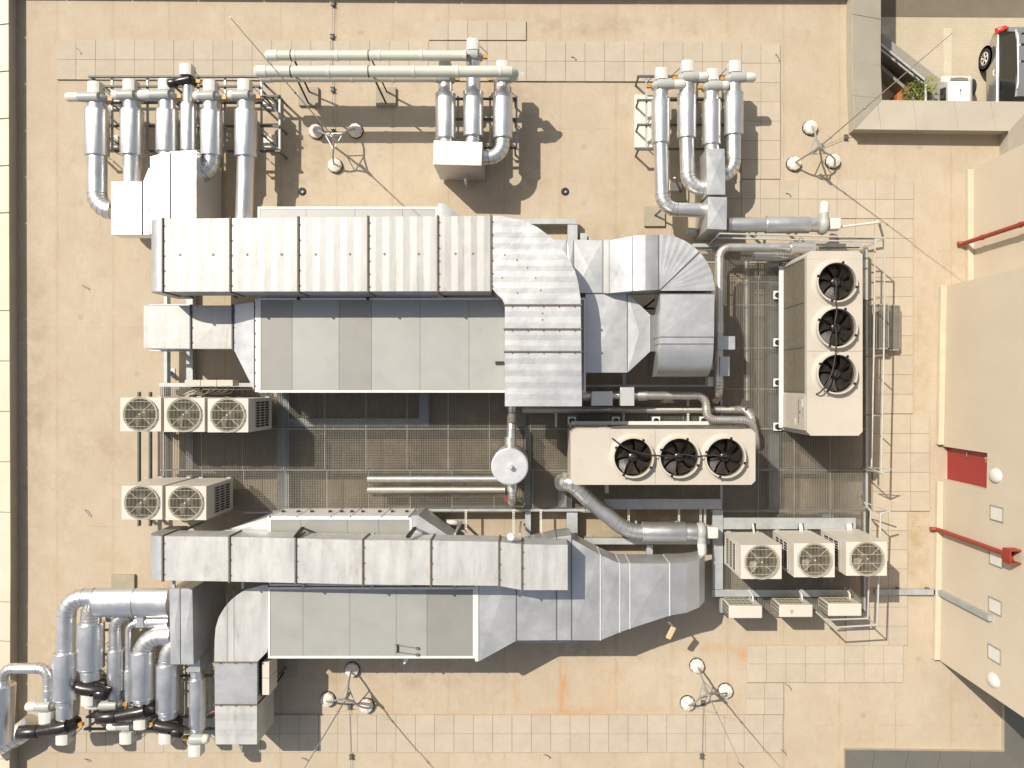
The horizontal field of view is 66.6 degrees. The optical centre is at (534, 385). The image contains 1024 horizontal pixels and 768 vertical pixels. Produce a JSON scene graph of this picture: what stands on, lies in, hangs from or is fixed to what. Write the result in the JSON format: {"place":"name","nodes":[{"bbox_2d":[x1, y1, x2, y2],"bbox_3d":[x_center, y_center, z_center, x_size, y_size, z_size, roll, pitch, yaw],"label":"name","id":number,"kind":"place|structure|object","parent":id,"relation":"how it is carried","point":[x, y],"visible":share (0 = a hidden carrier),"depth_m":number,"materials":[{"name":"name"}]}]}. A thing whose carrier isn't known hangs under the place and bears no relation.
{"place":"outdoors","nodes":[
{"label":"outdoors","id":0,"kind":"place"},
{"bbox_2d":[48,21,929,752],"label":"paving path","id":1,"kind":"structure","parent":0,"point":[900,489],"depth_m":19.95,"materials":[{"name":"tile"}]},
{"bbox_2d":[868,304,899,350],"bbox_3d":[8.830,-1.471,19.753,0.927,0.467,1.168,0,90,0],"label":"access step","id":2,"kind":"object","parent":1,"relation":"on","point":[892,326],"visible":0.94,"depth_m":19.75,"materials":[{"name":"metal"}]},
{"bbox_2d":[17,0,1000,767],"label":"roof deck","id":3,"kind":"structure","parent":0,"point":[87,360],"depth_m":20.00,"materials":[{"name":"concrete"}]},
{"bbox_2d":[0,0,18,767],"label":"parapet","id":4,"kind":"structure","parent":3,"relation":"on","point":[9,556],"depth_m":19.69,"materials":[{"name":"concrete"}]},
{"bbox_2d":[0,714,37,754],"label":"roof edge pipe","id":5,"kind":"object","parent":4,"relation":"attached to","point":[29,719],"visible":0.49,"depth_m":19.35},
{"bbox_2d":[0,663,79,746],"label":"insulated pipe","id":6,"kind":"object","parent":3,"relation":"on","point":[45,708],"visible":0.91,"depth_m":18.58,"materials":[{"name":"grey metal"}]},
{"bbox_2d":[15,588,104,745],"bbox_3d":[-11.225,6.626,19.121,1.425,1.659,3.782,10,90,0],"label":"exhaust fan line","id":7,"kind":"object","parent":3,"relation":"on","point":[64,724],"visible":0.97,"depth_m":18.45,"materials":[{"name":"silver metal"}]},
{"bbox_2d":[89,588,169,616],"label":"header pipe","id":8,"kind":"object","parent":7,"relation":"attached to","point":[129,602],"visible":0.93,"depth_m":18.41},
{"bbox_2d":[74,588,124,706],"bbox_3d":[-10.555,6.221,19.113,1.043,1.674,2.762,0,90,0],"label":"insulated pipe","id":9,"kind":"object","parent":3,"relation":"on","point":[91,688],"visible":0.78,"depth_m":18.43,"materials":[{"name":"silver metal"}]},
{"bbox_2d":[84,617,133,709],"bbox_3d":[-10.247,6.712,19.258,1.022,1.384,2.679,0,90,0],"label":"insulated pipe","id":10,"kind":"object","parent":3,"relation":"on","point":[115,665],"visible":0.83,"depth_m":18.66,"materials":[{"name":"grey metal"}]},
{"bbox_2d":[106,620,137,744],"bbox_3d":[-9.725,7.089,19.295,0.819,1.310,3.045,11,90,0],"label":"insulated pipe","id":11,"kind":"object","parent":3,"relation":"on","point":[127,734],"visible":0.58,"depth_m":18.75,"materials":[{"name":"grey metal"}]},
{"bbox_2d":[111,574,135,587],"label":"base slab","id":12,"kind":"structure","parent":3,"relation":"on","point":[123,580],"depth_m":19.92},
{"bbox_2d":[137,392,151,525],"bbox_3d":[-9.801,1.839,19.735,0.392,0.530,3.353,0,90,0],"label":"support rail","id":13,"kind":"object","parent":3,"relation":"on","point":[139,457],"visible":0.25,"depth_m":19.48,"materials":[{"name":"metal"}]},
{"bbox_2d":[84,663,214,736],"bbox_3d":[-9.590,7.750,19.707,3.296,0.585,2.059,0,90,0],"label":"pipe rack","id":14,"kind":"object","parent":3,"relation":"on","point":[90,716],"visible":0.35,"depth_m":19.48,"materials":[{"name":"metal"}]},
{"bbox_2d":[95,626,169,729],"bbox_3d":[-9.493,6.900,19.116,1.408,1.669,2.497,9,90,0],"label":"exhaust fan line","id":15,"kind":"object","parent":14,"relation":"on","point":[140,710],"visible":0.98,"depth_m":18.43,"materials":[{"name":"silver metal"}]},
{"bbox_2d":[105,617,169,628],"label":"header pipe","id":16,"kind":"object","parent":15,"relation":"attached to","point":[146,622],"visible":0.52,"depth_m":18.66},
{"bbox_2d":[183,664,214,756],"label":"insulated pipe","id":17,"kind":"object","parent":14,"relation":"on","point":[198,738],"visible":0.94,"depth_m":18.49,"materials":[{"name":"grey metal"}]},
{"bbox_2d":[148,641,188,744],"bbox_3d":[-8.711,7.206,19.121,1.013,1.658,2.593,0,90,0],"label":"insulated pipe","id":18,"kind":"object","parent":3,"relation":"on","point":[168,726],"visible":0.81,"depth_m":18.44,"materials":[{"name":"silver metal"}]},
{"bbox_2d":[149,150,221,233],"bbox_3d":[-8.563,-4.573,19.183,1.103,1.535,1.979,0,90,0],"label":"plenum box","id":19,"kind":"object","parent":3,"relation":"on","point":[179,188],"visible":0.75,"depth_m":18.44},
{"bbox_2d":[111,169,150,237],"bbox_3d":[-9.589,-4.383,18.878,0.904,0.845,1.604,0,90,0],"label":"plenum box","id":20,"kind":"object","parent":19,"relation":"attached to","point":[129,209],"visible":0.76,"depth_m":18.48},
{"bbox_2d":[88,75,287,158],"bbox_3d":[-8.705,-6.762,19.672,4.770,0.655,1.920,0,90,0],"label":"pipe rack","id":21,"kind":"object","parent":3,"relation":"on","point":[267,141],"visible":0.66,"depth_m":19.41,"materials":[{"name":"metal"}]},
{"bbox_2d":[64,81,118,219],"bbox_3d":[-10.729,-5.670,19.278,1.047,1.344,3.304,0,90,0],"label":"exhaust fan line","id":22,"kind":"object","parent":21,"relation":"on","point":[97,134],"visible":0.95,"depth_m":18.72,"materials":[{"name":"grey metal"}]},
{"bbox_2d":[111,78,155,181],"bbox_3d":[-9.773,-6.094,19.288,0.761,1.324,2.561,0,90,0],"label":"exhaust fan line","id":23,"kind":"object","parent":21,"relation":"on","point":[132,126],"visible":0.91,"depth_m":18.72,"materials":[{"name":"grey metal"}]},
{"bbox_2d":[137,78,181,154],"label":"exhaust fan line","id":24,"kind":"object","parent":21,"relation":"on","point":[167,125],"visible":0.88,"depth_m":18.71,"materials":[{"name":"grey metal"}]},
{"bbox_2d":[167,63,201,150],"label":"exhaust fan line","id":25,"kind":"object","parent":21,"relation":"on","point":[188,81],"visible":0.88,"depth_m":18.73,"materials":[{"name":"grey metal"}]},
{"bbox_2d":[192,79,236,181],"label":"exhaust fan line","id":26,"kind":"object","parent":21,"relation":"on","point":[212,99],"visible":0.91,"depth_m":18.73,"materials":[{"name":"grey metal"}]},
{"bbox_2d":[227,78,269,217],"bbox_3d":[-6.998,-5.629,19.288,0.740,1.324,3.492,0,90,0],"label":"exhaust fan line","id":27,"kind":"object","parent":21,"relation":"on","point":[246,125],"visible":0.97,"depth_m":18.73,"materials":[{"name":"grey metal"}]},
{"bbox_2d":[169,581,223,663],"bbox_3d":[-8.205,5.596,18.990,0.563,1.820,1.760,0,90,0],"label":"plenum box","id":28,"kind":"object","parent":3,"relation":"on","point":[196,608],"visible":0.81,"depth_m":18.20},
{"bbox_2d":[144,298,258,391],"bbox_3d":[-7.910,-0.930,19.010,3.028,1.980,2.170,0,90,0],"label":"supply duct","id":29,"kind":"object","parent":3,"relation":"on","point":[180,328],"visible":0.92,"depth_m":18.28,"materials":[{"name":"metal"}]},
{"bbox_2d":[213,582,273,743],"bbox_3d":[-7.017,6.653,19.100,1.543,1.800,3.968,0,90,0],"label":"elbow duct","id":30,"kind":"object","parent":3,"relation":"on","point":[244,711],"visible":0.88,"depth_m":18.25,"materials":[{"name":"metal"}]},
{"bbox_2d":[261,655,283,695],"bbox_3d":[-6.362,6.956,19.131,0.204,1.502,0.882,0,90,0],"label":"control box","id":31,"kind":"object","parent":30,"relation":"attached to","point":[269,681],"visible":0.91,"depth_m":18.39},
{"bbox_2d":[277,658,296,677],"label":"base slab","id":32,"kind":"structure","parent":3,"relation":"on","point":[287,667],"depth_m":19.92,"materials":[{"name":"concrete"}]},
{"bbox_2d":[230,17,363,173],"bbox_3d":[-5.092,-6.079,16.700,1.404,6.600,1.283,0,90,0],"label":"lightning mast","id":33,"kind":"object","parent":3,"relation":"on","point":[354,131],"visible":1,"depth_m":19.84,"materials":[{"name":"metal"}]},
{"bbox_2d":[289,50,318,106],"bbox_3d":[-5.785,-7.567,19.055,0.509,1.890,0.821,0,90,0],"label":"pipe stand","id":34,"kind":"object","parent":3,"relation":"on","point":[308,96],"visible":0.82,"depth_m":19.91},
{"bbox_2d":[254,65,523,81],"bbox_3d":[-3.402,-7.376,18.414,6.294,0.615,0.337,0,90,0],"label":"plastic pipe","id":35,"kind":"object","parent":34,"relation":"on","point":[513,74],"visible":1,"depth_m":18.15,"materials":[{"name":"grey plastic"}]},
{"bbox_2d":[304,661,373,767],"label":"lightning mast","id":36,"kind":"object","parent":3,"relation":"on","point":[328,698],"visible":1,"depth_m":19.85,"materials":[{"name":"metal"}]},
{"bbox_2d":[258,207,443,297],"bbox_3d":[-4.344,-3.091,18.794,4.185,1.412,2.119,0,90,0],"label":"air handling unit","id":37,"kind":"object","parent":3,"relation":"on","point":[280,212],"visible":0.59,"depth_m":18.10,"materials":[{"name":"grey metal"}]},
{"bbox_2d":[151,521,567,591],"bbox_3d":[-4.024,3.985,18.650,9.525,2.400,1.522,0,90,0],"label":"sheet metal duct","id":38,"kind":"object","parent":3,"relation":"on","point":[183,553],"visible":0.96,"depth_m":17.50,"materials":[{"name":"silver metal"}]},
{"bbox_2d":[268,585,474,663],"bbox_3d":[-3.822,5.706,18.898,4.848,1.405,1.968,0,90,0],"label":"air handling unit","id":39,"kind":"object","parent":3,"relation":"on","point":[416,621],"visible":0.95,"depth_m":18.25,"materials":[{"name":"grey metal"}]},
{"bbox_2d":[367,50,395,106],"bbox_3d":[-3.805,-7.567,19.055,0.509,1.890,0.821,0,90,0],"label":"pipe stand","id":40,"kind":"object","parent":3,"relation":"on","point":[385,96],"visible":0.91,"depth_m":19.91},
{"bbox_2d":[259,78,437,82],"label":"plastic pipe","id":41,"kind":"object","parent":40,"relation":"on","point":[310,80],"visible":0.44,"depth_m":18.73,"materials":[{"name":"grey plastic"}]},
{"bbox_2d":[265,50,466,60],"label":"plastic pipe","id":42,"kind":"object","parent":40,"relation":"on","point":[373,55],"visible":0.98,"depth_m":18.45,"materials":[{"name":"grey plastic"}]},
{"bbox_2d":[433,140,485,180],"bbox_3d":[-1.824,-5.519,19.183,1.161,1.394,0.596,0,90,0],"label":"plenum box","id":43,"kind":"object","parent":3,"relation":"on","point":[457,160],"visible":0.89,"depth_m":18.50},
{"bbox_2d":[463,38,487,141],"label":"exhaust fan line","id":44,"kind":"object","parent":3,"relation":"on","point":[473,112],"visible":0.75,"depth_m":18.73,"materials":[{"name":"grey metal"}]},
{"bbox_2d":[456,96,516,155],"bbox_3d":[-1.439,-6.557,19.683,2.015,0.635,1.330,0,90,0],"label":"pipe rack","id":45,"kind":"object","parent":3,"relation":"on","point":[489,119],"visible":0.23,"depth_m":19.43,"materials":[{"name":"metal"}]},
{"bbox_2d":[435,61,459,140],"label":"exhaust fan line","id":46,"kind":"object","parent":45,"relation":"on","point":[445,112],"visible":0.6,"depth_m":18.73,"materials":[{"name":"grey metal"}]},
{"bbox_2d":[483,60,512,164],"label":"exhaust fan line","id":47,"kind":"object","parent":3,"relation":"on","point":[502,118],"visible":0.84,"depth_m":18.75,"materials":[{"name":"grey metal"}]},
{"bbox_2d":[159,244,867,612],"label":"grating platform","id":48,"kind":"structure","parent":3,"relation":"on","point":[287,424],"depth_m":19.51,"materials":[{"name":"metal"}]},
{"bbox_2d":[120,396,190,431],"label":"condenser unit","id":49,"kind":"object","parent":48,"relation":"on","point":[141,414],"visible":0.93,"depth_m":17.79,"materials":[{"name":"metal"}]},
{"bbox_2d":[122,476,192,519],"bbox_3d":[-8.964,2.675,18.591,0.970,1.738,0.815,0,90,0],"label":"condenser unit","id":50,"kind":"object","parent":48,"relation":"on","point":[144,500],"visible":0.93,"depth_m":17.84,"materials":[{"name":"metal"}]},
{"bbox_2d":[164,396,230,431],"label":"condenser unit","id":51,"kind":"object","parent":48,"relation":"on","point":[185,414],"visible":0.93,"depth_m":17.79,"materials":[{"name":"metal"}]},
{"bbox_2d":[166,477,232,519],"bbox_3d":[-7.961,2.685,18.591,0.970,1.738,0.815,0,90,0],"label":"condenser unit","id":52,"kind":"object","parent":48,"relation":"on","point":[201,498],"visible":1,"depth_m":17.96,"materials":[{"name":"metal"}]},
{"bbox_2d":[184,380,238,394],"bbox_3d":[-8.015,0.051,19.125,1.463,0.650,0.373,0,90,0],"label":"branch box","id":53,"kind":"object","parent":48,"relation":"on","point":[216,383],"visible":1,"depth_m":18.80,"materials":[{"name":"metal"}]},
{"bbox_2d":[208,397,271,431],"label":"condenser unit","id":54,"kind":"object","parent":48,"relation":"on","point":[242,414],"visible":1,"depth_m":17.94,"materials":[{"name":"metal"}]},
{"bbox_2d":[222,508,285,582],"bbox_3d":[-6.849,3.844,18.890,1.227,1.220,1.554,0,90,0],"label":"tapered duct","id":55,"kind":"object","parent":48,"relation":"on","point":[261,523],"visible":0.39,"depth_m":18.34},
{"bbox_2d":[269,508,416,586],"bbox_3d":[-4.567,3.886,18.944,3.364,1.312,1.701,0,90,0],"label":"air handling unit","id":56,"kind":"object","parent":48,"relation":"on","point":[362,520],"visible":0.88,"depth_m":18.30,"materials":[{"name":"grey metal"}]},
{"bbox_2d":[259,298,585,393],"bbox_3d":[-2.608,-0.922,18.750,7.581,1.500,2.225,0,90,0],"label":"air handling unit","id":57,"kind":"object","parent":48,"relation":"on","point":[382,345],"visible":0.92,"depth_m":18.05,"materials":[{"name":"grey metal"}]},
{"bbox_2d":[151,214,581,405],"bbox_3d":[-3.765,-1.651,17.900,9.627,1.600,4.217,0,90,0],"label":"corrugated duct","id":58,"kind":"object","parent":57,"relation":"on","point":[524,272],"visible":1,"depth_m":17.15,"materials":[{"name":"metal"}]},
{"bbox_2d":[581,293,656,372],"bbox_3d":[1.991,-1.213,18.705,1.756,1.390,1.845,0,90,0],"label":"tapered duct","id":59,"kind":"object","parent":57,"relation":"attached to","point":[620,333],"visible":0.84,"depth_m":18.03,"materials":[{"name":"metal"}]},
{"bbox_2d":[554,234,714,376],"bbox_3d":[2.158,-1.804,18.440,3.777,1.920,3.189,0,90,0],"label":"bend duct","id":60,"kind":"object","parent":57,"relation":"attached to","point":[674,274],"visible":0.88,"depth_m":17.53,"materials":[{"name":"metal"}]},
{"bbox_2d":[367,475,497,482],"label":"corrugated pipe","id":61,"kind":"object","parent":48,"relation":"on","point":[429,479],"visible":0.98,"depth_m":19.27,"materials":[{"name":"metal"}]},
{"bbox_2d":[412,507,453,534],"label":"tapered duct","id":62,"kind":"object","parent":48,"relation":"on","point":[425,521],"visible":0.36,"depth_m":18.38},
{"bbox_2d":[367,486,505,493],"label":"corrugated pipe","id":63,"kind":"object","parent":48,"relation":"on","point":[434,489],"visible":1,"depth_m":19.27,"materials":[{"name":"metal"}]},
{"bbox_2d":[491,445,527,484],"bbox_3d":[-0.582,1.875,18.700,0.860,1.600,0.860,0,90,0],"label":"buffer tank","id":64,"kind":"object","parent":48,"relation":"on","point":[509,465],"visible":1,"depth_m":18.05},
{"bbox_2d":[505,406,515,445],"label":"insulated pipe","id":65,"kind":"object","parent":64,"relation":"attached to","point":[510,439],"visible":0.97,"depth_m":18.79,"materials":[{"name":"metal"}]},
{"bbox_2d":[522,405,755,421],"bbox_3d":[2.560,0.701,19.273,5.745,0.450,0.412,0,90,0],"label":"insulated pipe","id":66,"kind":"object","parent":48,"relation":"on","point":[746,411],"visible":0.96,"depth_m":19.32,"materials":[{"name":"metal"}]},
{"bbox_2d":[567,417,754,484],"bbox_3d":[2.904,1.511,18.456,4.180,2.067,1.470,0,90,0],"label":"dry cooler","id":67,"kind":"object","parent":48,"relation":"on","point":[657,451],"visible":1,"depth_m":17.64,"materials":[{"name":"white metal"}]},
{"bbox_2d":[582,387,759,448],"bbox_3d":[3.436,0.518,19.057,4.695,0.813,1.012,15,90,0],"label":"insulated pipe","id":68,"kind":"object","parent":48,"relation":"on","point":[625,396],"visible":0.88,"depth_m":18.86,"materials":[{"name":"metal"}]},
{"bbox_2d":[604,498,855,596],"bbox_3d":[4.861,4.042,19.446,6.273,0.098,2.436,0,90,0],"label":"cable tray","id":69,"kind":"object","parent":48,"relation":"on","point":[720,521],"visible":0.93,"depth_m":19.40,"materials":[{"name":"metal"}]},
{"bbox_2d":[722,589,761,617],"bbox_3d":[5.073,5.353,19.105,0.806,0.750,0.549,0,90,0],"label":"split condenser","id":70,"kind":"object","parent":48,"relation":"on","point":[749,607],"visible":1,"depth_m":18.73,"materials":[{"name":"metal"}]},
{"bbox_2d":[724,531,781,578],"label":"condenser unit","id":71,"kind":"object","parent":48,"relation":"on","point":[752,555],"visible":1,"depth_m":17.97,"materials":[{"name":"metal"}]},
{"bbox_2d":[705,242,819,403],"bbox_3d":[4.859,-2.015,18.919,2.162,0.938,4.558,33,90,0],"label":"insulated pipe","id":72,"kind":"object","parent":48,"relation":"on","point":[722,363],"visible":0.92,"depth_m":18.61,"materials":[{"name":"metal"}]},
{"bbox_2d":[771,588,812,616],"bbox_3d":[6.285,5.327,19.103,0.806,0.754,0.549,0,90,0],"label":"split condenser","id":73,"kind":"object","parent":48,"relation":"on","point":[801,606],"visible":1,"depth_m":18.73,"materials":[{"name":"beige metal"}]},
{"bbox_2d":[709,233,890,473],"bbox_3d":[7.584,-1.573,19.015,3.333,1.172,6.921,-33,90,0],"label":"guard rail","id":74,"kind":"object","parent":48,"relation":"attached to","point":[873,355],"visible":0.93,"depth_m":18.69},
{"bbox_2d":[773,529,834,577],"bbox_3d":[6.383,3.990,18.591,0.970,1.738,0.815,0,90,0],"label":"condenser unit","id":75,"kind":"object","parent":48,"relation":"on","point":[807,553],"visible":0.97,"depth_m":17.96,"materials":[{"name":"metal"}]},
{"bbox_2d":[773,251,862,435],"bbox_3d":[6.683,-0.955,18.456,1.470,2.067,4.180,0,90,0],"label":"dry cooler","id":76,"kind":"object","parent":48,"relation":"on","point":[818,382],"visible":1,"depth_m":17.64,"materials":[{"name":"metal"}]},
{"bbox_2d":[752,252,799,260],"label":"insulated pipe","id":77,"kind":"object","parent":76,"relation":"attached to","point":[769,256],"visible":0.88,"depth_m":19.12,"materials":[{"name":"metal"}]},
{"bbox_2d":[818,587,860,615],"bbox_3d":[7.461,5.301,19.105,0.806,0.750,0.549,0,90,0],"label":"split condenser","id":78,"kind":"object","parent":48,"relation":"on","point":[849,605],"visible":1,"depth_m":18.74,"materials":[{"name":"beige metal"}]},
{"bbox_2d":[815,502,890,627],"bbox_3d":[7.952,4.445,19.015,1.475,1.172,3.144,28,90,0],"label":"guard rail","id":79,"kind":"object","parent":48,"relation":"attached to","point":[865,617],"visible":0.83,"depth_m":18.59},
{"bbox_2d":[821,528,886,575],"bbox_3d":[7.575,3.956,18.591,0.970,1.738,0.815,0,90,0],"label":"condenser unit","id":80,"kind":"object","parent":48,"relation":"on","point":[858,552],"visible":0.96,"depth_m":17.94,"materials":[{"name":"metal"}]},
{"bbox_2d":[517,219,590,239],"bbox_3d":[0.475,-3.794,19.825,1.932,0.350,0.819,0,90,0],"label":"steel base frame","id":81,"kind":"object","parent":3,"relation":"on","point":[572,228],"visible":0.59,"depth_m":19.65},
{"bbox_2d":[475,528,704,660],"bbox_3d":[1.368,4.983,19.114,5.531,1.772,2.950,0,90,0],"label":"sheet metal duct","id":82,"kind":"object","parent":3,"relation":"on","point":[606,594],"visible":0.87,"depth_m":18.25,"materials":[{"name":"metal"}]},
{"bbox_2d":[554,472,717,554],"bbox_3d":[2.390,3.230,19.358,4.197,1.244,1.011,20,90,0],"label":"exhaust fan line","id":83,"kind":"object","parent":3,"relation":"on","point":[607,515],"visible":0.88,"depth_m":18.86,"materials":[{"name":"grey metal"}]},
{"bbox_2d":[644,206,664,226],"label":"base slab","id":84,"kind":"structure","parent":3,"relation":"on","point":[654,216],"depth_m":19.92,"materials":[{"name":"concrete"}]},
{"bbox_2d":[634,75,725,191],"bbox_3d":[3.724,-6.346,19.683,2.360,0.635,2.743,0,90,0],"label":"pipe rack","id":85,"kind":"object","parent":3,"relation":"on","point":[642,125],"visible":0.42,"depth_m":19.90,"materials":[{"name":"metal"}]},
{"bbox_2d":[646,67,705,216],"bbox_3d":[3.305,-5.804,19.303,1.282,1.294,3.768,-12,90,0],"label":"exhaust fan line","id":86,"kind":"object","parent":85,"relation":"on","point":[661,85],"visible":0.99,"depth_m":18.75,"materials":[{"name":"grey metal"}]},
{"bbox_2d":[671,60,708,195],"bbox_3d":[3.796,-6.221,19.301,0.842,1.299,3.227,-2,90,0],"label":"exhaust fan line","id":87,"kind":"object","parent":85,"relation":"on","point":[686,129],"visible":0.94,"depth_m":18.75,"materials":[{"name":"grey metal"}]},
{"bbox_2d":[697,68,728,149],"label":"exhaust fan line","id":88,"kind":"object","parent":85,"relation":"on","point":[712,86],"visible":0.92,"depth_m":18.73,"materials":[{"name":"grey metal"}]},
{"bbox_2d":[719,60,755,181],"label":"exhaust fan line","id":89,"kind":"object","parent":85,"relation":"on","point":[735,77],"visible":0.88,"depth_m":18.75,"materials":[{"name":"grey metal"}]},
{"bbox_2d":[695,149,724,202],"bbox_3d":[4.296,-5.077,19.193,0.452,1.414,1.089,0,90,0],"label":"plenum box","id":90,"kind":"object","parent":3,"relation":"on","point":[710,167],"visible":0.72,"depth_m":18.50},
{"bbox_2d":[680,658,740,764],"bbox_3d":[4.398,7.655,18.249,1.360,3.501,1.349,0,90,0],"label":"lightning mast","id":91,"kind":"object","parent":3,"relation":"on","point":[688,702],"visible":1,"depth_m":19.85,"materials":[{"name":"metal"}]},
{"bbox_2d":[695,197,726,240],"bbox_3d":[4.332,-4.090,19.193,0.462,1.414,0.781,0,90,0],"label":"plenum box","id":92,"kind":"object","parent":3,"relation":"on","point":[711,224],"visible":0.89,"depth_m":18.50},
{"bbox_2d":[726,201,840,235],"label":"exhaust fan line","id":93,"kind":"object","parent":3,"relation":"on","point":[822,224],"visible":0.98,"depth_m":18.89,"materials":[{"name":"grey metal"}]},
{"bbox_2d":[786,33,951,171],"bbox_3d":[7.137,-6.139,16.800,1.393,6.401,1.316,0,90,0],"label":"lightning mast","id":94,"kind":"object","parent":3,"relation":"on","point":[809,128],"visible":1,"depth_m":19.84,"materials":[{"name":"metal"}]},
{"bbox_2d":[843,702,1023,767],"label":"parapet","id":95,"kind":"structure","parent":3,"relation":"on","point":[1010,754],"depth_m":19.89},
{"bbox_2d":[846,0,1023,155],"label":"parapet","id":96,"kind":"structure","parent":3,"relation":"on","point":[1004,120],"depth_m":19.69,"materials":[{"name":"concrete"}]},
{"bbox_2d":[932,144,1023,716],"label":"stair building","id":97,"kind":"structure","parent":3,"relation":"on","point":[979,493],"depth_m":18.35,"materials":[{"name":"beige paint"}]},
{"bbox_2d":[874,587,992,620],"bbox_3d":[9.530,5.251,18.800,1.685,2.300,0.184,0,90,0],"label":"cable trunking","id":98,"kind":"object","parent":97,"relation":"attached to","point":[958,602],"visible":1,"depth_m":19.78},
{"bbox_2d":[947,447,986,487],"bbox_3d":[10.579,1.978,19.000,0.115,2.020,0.834,0,90,0],"label":"door","id":99,"kind":"structure","parent":97,"relation":"in","point":[965,466],"depth_m":19.07,"materials":[{"name":"red paint"}]},
{"bbox_2d":[929,527,1021,564],"bbox_3d":[10.279,3.670,18.317,0.365,3.334,0.310,0,90,0],"label":"red downpipe","id":100,"kind":"object","parent":97,"relation":"attached to","point":[1007,553],"visible":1,"depth_m":17.46,"materials":[{"name":"metal"}]},
{"bbox_2d":[881,17,1023,100],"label":"street paving","id":101,"kind":"structure","parent":0,"point":[917,38],"depth_m":22.60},
{"bbox_2d":[881,64,906,94],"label":"basement ramp","id":102,"kind":"structure","parent":101,"relation":"on","point":[888,78],"depth_m":22.22,"materials":[{"name":"concrete"}]},
{"bbox_2d":[881,33,940,100],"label":"ramp wall","id":103,"kind":"structure","parent":101,"relation":"on","point":[894,68],"depth_m":21.75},
{"bbox_2d":[881,26,951,75],"bbox_3d":[11.072,-9.346,22.597,2.034,0.004,2.172,0,90,0],"label":"road marking","id":104,"kind":"object","parent":101,"relation":"on","point":[947,56],"visible":0.75,"depth_m":22.59,"materials":[{"name":"paint"}]},
{"bbox_2d":[901,79,931,100],"bbox_3d":[10.662,-8.179,22.005,0.872,1.221,0.764,0,90,0],"label":"shrub","id":105,"kind":"object","parent":101,"relation":"on","point":[917,95],"visible":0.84,"depth_m":21.65,"materials":[{"name":"green plant"}]},
{"bbox_2d":[940,76,976,100],"bbox_3d":[11.889,-7.830,21.748,1.328,1.704,2.095,0,90,0],"label":"parked car","id":106,"kind":"object","parent":101,"relation":"on","point":[957,88],"visible":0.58,"depth_m":21.19,"materials":[{"name":"white paint"}]},
{"bbox_2d":[978,25,1023,101],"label":"parked car","id":107,"kind":"object","parent":101,"relation":"on","point":[1001,59],"visible":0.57,"depth_m":21.56,"materials":[{"name":"silver metal"}]},
{"bbox_2d":[881,0,1023,17],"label":"road","id":108,"kind":"structure","parent":0,"point":[953,8],"depth_m":22.59,"materials":[{"name":"asphalt"}]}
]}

